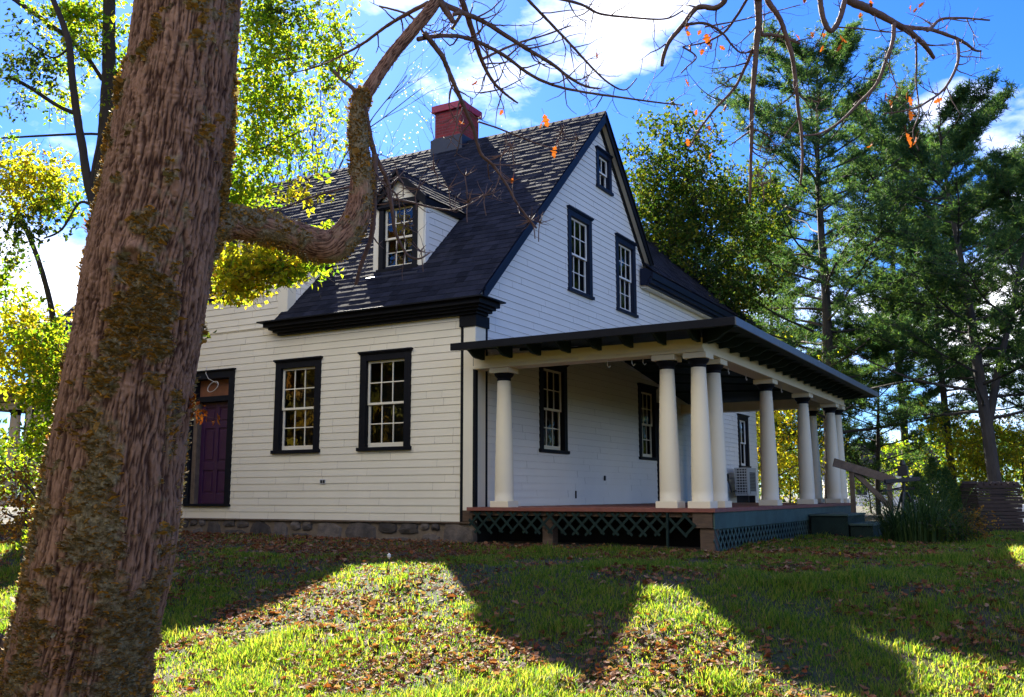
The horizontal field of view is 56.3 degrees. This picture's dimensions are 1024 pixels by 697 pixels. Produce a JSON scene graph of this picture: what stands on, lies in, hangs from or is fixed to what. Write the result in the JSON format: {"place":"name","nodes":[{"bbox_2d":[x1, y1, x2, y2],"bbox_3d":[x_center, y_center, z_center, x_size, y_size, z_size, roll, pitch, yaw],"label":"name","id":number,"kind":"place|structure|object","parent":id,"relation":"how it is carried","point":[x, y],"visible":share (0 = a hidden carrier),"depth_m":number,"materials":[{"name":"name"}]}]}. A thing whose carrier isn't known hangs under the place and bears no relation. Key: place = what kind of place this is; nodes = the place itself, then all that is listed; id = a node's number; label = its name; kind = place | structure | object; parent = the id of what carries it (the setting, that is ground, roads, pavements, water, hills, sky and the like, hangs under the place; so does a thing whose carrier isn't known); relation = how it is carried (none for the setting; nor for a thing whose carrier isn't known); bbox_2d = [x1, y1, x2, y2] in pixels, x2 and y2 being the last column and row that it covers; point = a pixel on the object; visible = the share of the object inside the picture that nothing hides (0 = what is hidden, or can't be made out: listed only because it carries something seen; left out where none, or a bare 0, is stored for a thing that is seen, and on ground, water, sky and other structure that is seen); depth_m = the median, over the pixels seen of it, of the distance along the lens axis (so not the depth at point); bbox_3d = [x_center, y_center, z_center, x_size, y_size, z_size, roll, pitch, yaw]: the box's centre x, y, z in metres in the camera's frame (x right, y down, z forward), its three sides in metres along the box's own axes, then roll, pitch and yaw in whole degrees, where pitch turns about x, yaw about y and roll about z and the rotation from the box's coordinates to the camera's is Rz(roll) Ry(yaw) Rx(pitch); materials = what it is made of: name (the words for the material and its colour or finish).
{"place":"outdoors","nodes":[
{"label":"outdoors","id":0,"kind":"place"},
{"bbox_2d":[0,495,1023,696],"bbox_3d":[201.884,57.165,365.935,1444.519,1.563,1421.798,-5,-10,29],"label":"ground","id":1,"kind":"structure","parent":0,"point":[651,626],"depth_m":9.40,"materials":[{"name":"green plant"}]},
{"bbox_2d":[0,633,6,658],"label":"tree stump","id":2,"kind":"object","parent":1,"relation":"on","point":[2,636],"visible":0.06,"depth_m":8.29,"materials":[{"name":"brown wood"}]},
{"bbox_2d":[0,405,53,549],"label":"shrub","id":3,"kind":"object","parent":1,"relation":"on","point":[26,480],"visible":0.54,"depth_m":9.60,"materials":[{"name":"green plant"}]},
{"bbox_2d":[0,195,72,465],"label":"maple sapling","id":4,"kind":"object","parent":1,"relation":"on","point":[48,350],"visible":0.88,"depth_m":10.53,"materials":[{"name":"yellow plant"}]},
{"bbox_2d":[0,264,74,315],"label":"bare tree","id":5,"kind":"object","parent":1,"relation":"on","point":[52,291],"visible":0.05,"depth_m":52.71,"materials":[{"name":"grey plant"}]},
{"bbox_2d":[0,0,121,284],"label":"maple sapling","id":6,"kind":"object","parent":1,"relation":"on","point":[48,180],"visible":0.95,"depth_m":9.99,"materials":[{"name":"green plant"}]},
{"bbox_2d":[1,0,365,338],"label":"maple sapling","id":7,"kind":"object","parent":1,"relation":"on","point":[247,271],"visible":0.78,"depth_m":10.31,"materials":[{"name":"green plant"}]},
{"bbox_2d":[249,148,341,182],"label":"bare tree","id":8,"kind":"object","parent":1,"relation":"on","point":[300,165],"visible":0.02,"depth_m":45.79,"materials":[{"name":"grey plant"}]},
{"bbox_2d":[264,35,407,178],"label":"tree","id":9,"kind":"object","parent":1,"relation":"on","point":[321,121],"visible":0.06,"depth_m":53.07,"materials":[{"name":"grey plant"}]},
{"bbox_2d":[231,28,501,182],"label":"bare tree","id":10,"kind":"object","parent":1,"relation":"on","point":[334,136],"visible":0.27,"depth_m":52.25,"materials":[{"name":"plant"}]},
{"bbox_2d":[381,553,390,571],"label":"wildflower","id":11,"kind":"object","parent":1,"relation":"on","point":[388,556],"visible":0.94,"depth_m":11.19,"materials":[{"name":"yellow plant"}]},
{"bbox_2d":[0,100,878,550],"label":"house","id":12,"kind":"structure","parent":1,"relation":"on","point":[592,366],"depth_m":19.69,"materials":[{"name":"white paint"}]},
{"bbox_2d":[208,240,235,302],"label":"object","id":13,"kind":"structure","parent":12,"relation":"in","point":[211,299],"depth_m":21.36,"materials":[{"name":"green plant"}]},
{"bbox_2d":[270,356,322,453],"bbox_3d":[-4.273,1.221,19.797,1.296,1.995,0.635,-5,-10,29],"label":"window","id":14,"kind":"structure","parent":12,"relation":"in","point":[296,429],"depth_m":19.86,"materials":[{"name":"black paint"}]},
{"bbox_2d":[356,347,412,450],"bbox_3d":[-2.331,1.048,18.694,1.296,1.995,0.635,-5,-10,29],"label":"window","id":15,"kind":"structure","parent":12,"relation":"in","point":[385,375],"depth_m":18.77,"materials":[{"name":"black paint"}]},
{"bbox_2d":[376,200,418,272],"bbox_3d":[-2.250,-2.294,20.158,1.060,1.545,0.635,-5,-10,29],"label":"window","id":16,"kind":"structure","parent":12,"relation":"in","point":[389,241],"depth_m":20.14,"materials":[{"name":"black paint"}]},
{"bbox_2d":[539,365,569,453],"bbox_3d":[0.656,1.267,20.254,0.635,1.995,1.310,-5,-10,29],"label":"window","id":17,"kind":"structure","parent":12,"relation":"in","point":[553,404],"depth_m":20.54,"materials":[{"name":"black paint"}]},
{"bbox_2d":[566,205,594,299],"bbox_3d":[1.340,-2.128,21.991,0.635,1.995,1.310,-5,-10,29],"label":"window","id":18,"kind":"structure","parent":12,"relation":"in","point":[580,262],"depth_m":22.24,"materials":[{"name":"blue paint"}]},
{"bbox_2d":[595,145,613,196],"bbox_3d":[2.031,-4.295,23.548,0.635,1.064,0.940,-5,-10,29],"label":"window","id":19,"kind":"structure","parent":12,"relation":"in","point":[603,158],"depth_m":23.61,"materials":[{"name":"blue paint"}]},
{"bbox_2d":[615,232,638,317],"bbox_3d":[2.660,-1.783,24.261,0.635,1.995,1.310,-5,-10,29],"label":"window","id":20,"kind":"structure","parent":12,"relation":"in","point":[625,249],"depth_m":24.49,"materials":[{"name":"blue paint"}]},
{"bbox_2d":[637,383,658,460],"bbox_3d":[3.281,1.944,24.769,0.635,1.975,1.270,-5,-10,29],"label":"window","id":21,"kind":"structure","parent":12,"relation":"in","point":[647,402],"depth_m":24.99,"materials":[{"name":"black paint"}]},
{"bbox_2d":[737,413,750,467],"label":"window","id":22,"kind":"structure","parent":12,"relation":"in","point":[743,429],"depth_m":32.22,"materials":[{"name":"black paint"}]},
{"bbox_2d":[0,0,994,696],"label":"maple tree","id":23,"kind":"object","parent":1,"relation":"on","point":[98,572],"visible":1,"depth_m":4.50,"materials":[{"name":"brown plant"}]},
{"bbox_2d":[0,526,1023,696],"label":"fallen leaves","id":24,"kind":"object","parent":1,"relation":"on","point":[493,661],"visible":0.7,"depth_m":9.61,"materials":[{"name":"brown plant"}]},
{"bbox_2d":[0,417,1023,502],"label":"woods","id":25,"kind":"object","parent":1,"relation":"on","point":[2,440],"visible":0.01,"depth_m":97.27,"materials":[{"name":"green plant"}]},
{"bbox_2d":[618,96,823,336],"bbox_3d":[6.345,-1.165,32.769,8.889,14.514,7.398,-5,-10,29],"label":"maple tree","id":26,"kind":"object","parent":1,"relation":"on","point":[667,216],"visible":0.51,"depth_m":32.06,"materials":[{"name":"green plant"}]},
{"bbox_2d":[756,338,804,463],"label":"maple tree","id":27,"kind":"object","parent":1,"relation":"on","point":[782,432],"depth_m":41.28,"materials":[{"name":"yellow plant"}]},
{"bbox_2d":[710,171,880,499],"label":"pine tree","id":28,"kind":"object","parent":1,"relation":"on","point":[791,222],"visible":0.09,"depth_m":43.93,"materials":[{"name":"green plant"}]},
{"bbox_2d":[756,334,848,500],"bbox_3d":[9.362,2.795,36.511,7.010,7.811,6.964,-5,-10,29],"label":"maple tree","id":29,"kind":"object","parent":1,"relation":"on","point":[792,460],"visible":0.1,"depth_m":35.79,"materials":[{"name":"yellow plant"}]},
{"bbox_2d":[757,429,854,502],"bbox_3d":[11.681,5.090,40.032,4.927,4.267,4.914,4,-9,-23],"label":"shrub","id":30,"kind":"object","parent":1,"relation":"on","point":[788,478],"visible":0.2,"depth_m":39.84,"materials":[{"name":"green plant"}]},
{"bbox_2d":[830,552,840,568],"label":"wildflower","id":31,"kind":"object","parent":1,"relation":"on","point":[836,565],"visible":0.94,"depth_m":11.04,"materials":[{"name":"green plant"}]},
{"bbox_2d":[670,12,1023,498],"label":"pine tree","id":32,"kind":"object","parent":1,"relation":"on","point":[833,61],"visible":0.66,"depth_m":34.76,"materials":[{"name":"green plant"}]},
{"bbox_2d":[809,512,888,537],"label":"porch steps","id":33,"kind":"structure","parent":1,"relation":"on","point":[829,522],"depth_m":19.74,"materials":[{"name":"green paint"}]},
{"bbox_2d":[833,458,895,516],"bbox_3d":[8.095,3.466,21.964,1.451,1.876,0.173,0,-9,-3],"label":"stair railing","id":34,"kind":"object","parent":1,"relation":"on","point":[857,471],"visible":0.62,"depth_m":21.98,"materials":[{"name":"brown wood"}]},
{"bbox_2d":[821,443,910,513],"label":"shrub","id":35,"kind":"object","parent":1,"relation":"on","point":[858,482],"visible":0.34,"depth_m":43.56,"materials":[{"name":"green plant"}]},
{"bbox_2d":[820,443,942,505],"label":"tree","id":36,"kind":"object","parent":1,"relation":"on","point":[871,496],"depth_m":72.30,"materials":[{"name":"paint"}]},
{"bbox_2d":[855,480,867,496],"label":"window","id":37,"kind":"structure","parent":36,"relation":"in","point":[865,492],"depth_m":72.06,"materials":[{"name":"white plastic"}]},
{"bbox_2d":[784,79,992,511],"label":"pine tree","id":38,"kind":"object","parent":1,"relation":"on","point":[881,177],"visible":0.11,"depth_m":45.50,"materials":[{"name":"green plant"}]},
{"bbox_2d":[756,315,1021,514],"bbox_3d":[15.401,2.880,40.181,10.465,8.896,10.579,-5,-10,29],"label":"pine tree","id":39,"kind":"object","parent":1,"relation":"on","point":[875,444],"visible":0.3,"depth_m":39.79,"materials":[{"name":"green plant"}]},
{"bbox_2d":[859,490,923,539],"bbox_3d":[7.111,3.002,17.598,2.016,1.092,2.266,1,-9,-10],"label":"iris clump","id":40,"kind":"object","parent":1,"relation":"on","point":[890,515],"visible":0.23,"depth_m":17.55,"materials":[{"name":"green plant"}]},
{"bbox_2d":[883,460,919,528],"bbox_3d":[8.364,3.178,20.457,0.812,1.579,0.708,-7,-11,36],"label":"tripod","id":41,"kind":"object","parent":1,"relation":"on","point":[902,469],"visible":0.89,"depth_m":20.55,"materials":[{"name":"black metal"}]},
{"bbox_2d":[807,124,1023,507],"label":"pine tree","id":42,"kind":"object","parent":1,"relation":"on","point":[943,391],"visible":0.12,"depth_m":37.20,"materials":[{"name":"green plant"}]},
{"bbox_2d":[811,66,1023,496],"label":"pine tree","id":43,"kind":"object","parent":1,"relation":"on","point":[964,135],"visible":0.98,"depth_m":29.38,"materials":[{"name":"green plant"}]},
{"bbox_2d":[864,414,970,496],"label":"shrub","id":44,"kind":"object","parent":1,"relation":"on","point":[887,448],"visible":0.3,"depth_m":42.17,"materials":[{"name":"green plant"}]},
{"bbox_2d":[897,470,938,520],"bbox_3d":[12.779,4.702,29.942,1.439,1.841,1.516,5,-10,-28],"label":"conifer shrub","id":45,"kind":"object","parent":1,"relation":"on","point":[922,486],"visible":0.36,"depth_m":29.89,"materials":[{"name":"green plant"}]},
{"bbox_2d":[836,476,1019,543],"bbox_3d":[7.279,2.871,17.110,3.384,1.217,3.433,-5,-10,29],"label":"iris clump","id":46,"kind":"object","parent":1,"relation":"on","point":[919,534],"visible":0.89,"depth_m":16.68,"materials":[{"name":"green plant"}]},
{"bbox_2d":[855,131,1023,464],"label":"pine tree","id":47,"kind":"object","parent":1,"relation":"on","point":[987,354],"visible":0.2,"depth_m":35.57,"materials":[{"name":"green plant"}]},
{"bbox_2d":[922,456,961,518],"bbox_3d":[13.691,4.622,30.998,1.509,2.320,1.564,-5,-10,29],"label":"conifer shrub","id":48,"kind":"object","parent":1,"relation":"on","point":[933,470],"visible":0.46,"depth_m":30.90,"materials":[{"name":"green plant"}]},
{"bbox_2d":[937,465,962,509],"bbox_3d":[14.569,4.909,31.973,1.467,2.056,1.609,-5,-10,29],"label":"conifer shrub","id":49,"kind":"object","parent":1,"relation":"on","point":[947,474],"visible":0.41,"depth_m":31.92,"materials":[{"name":"green plant"}]},
{"bbox_2d":[916,507,988,542],"bbox_3d":[7.555,3.194,16.451,1.145,0.916,1.105,-5,-10,29],"label":"shrub","id":50,"kind":"object","parent":1,"relation":"on","point":[966,532],"visible":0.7,"depth_m":16.40,"materials":[{"name":"green plant"}]},
{"bbox_2d":[945,480,972,520],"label":"conifer shrub","id":51,"kind":"object","parent":1,"relation":"on","point":[959,493],"visible":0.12,"depth_m":30.93,"materials":[{"name":"green plant"}]},
{"bbox_2d":[914,399,1023,496],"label":"shrub","id":52,"kind":"object","parent":1,"relation":"on","point":[937,425],"visible":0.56,"depth_m":33.80,"materials":[{"name":"green plant"}]},
{"bbox_2d":[938,505,1003,540],"bbox_3d":[8.265,3.354,17.542,1.327,0.986,0.923,5,-10,-29],"label":"shrub","id":53,"kind":"object","parent":1,"relation":"on","point":[978,525],"visible":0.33,"depth_m":17.55,"materials":[{"name":"green plant"}]},
{"bbox_2d":[943,410,1023,499],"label":"shrub","id":54,"kind":"object","parent":1,"relation":"on","point":[1018,466],"visible":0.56,"depth_m":33.44,"materials":[{"name":"green plant"}]},
{"bbox_2d":[960,481,1023,532],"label":"board stack","id":55,"kind":"object","parent":1,"relation":"on","point":[1006,508],"visible":0.74,"depth_m":20.64,"materials":[{"name":"wood"}]},
{"bbox_2d":[0,0,1023,494],"label":"sky","id":56,"kind":"structure","parent":0,"point":[625,41],"materials":[{"name":"blue"}]},
{"bbox_2d":[727,468,756,502],"bbox_3d":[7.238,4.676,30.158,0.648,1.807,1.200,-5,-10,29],"label":"air conditioner","id":57,"kind":"object","parent":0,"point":[745,490],"visible":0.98,"depth_m":29.90,"materials":[{"name":"white metal"}]}
]}

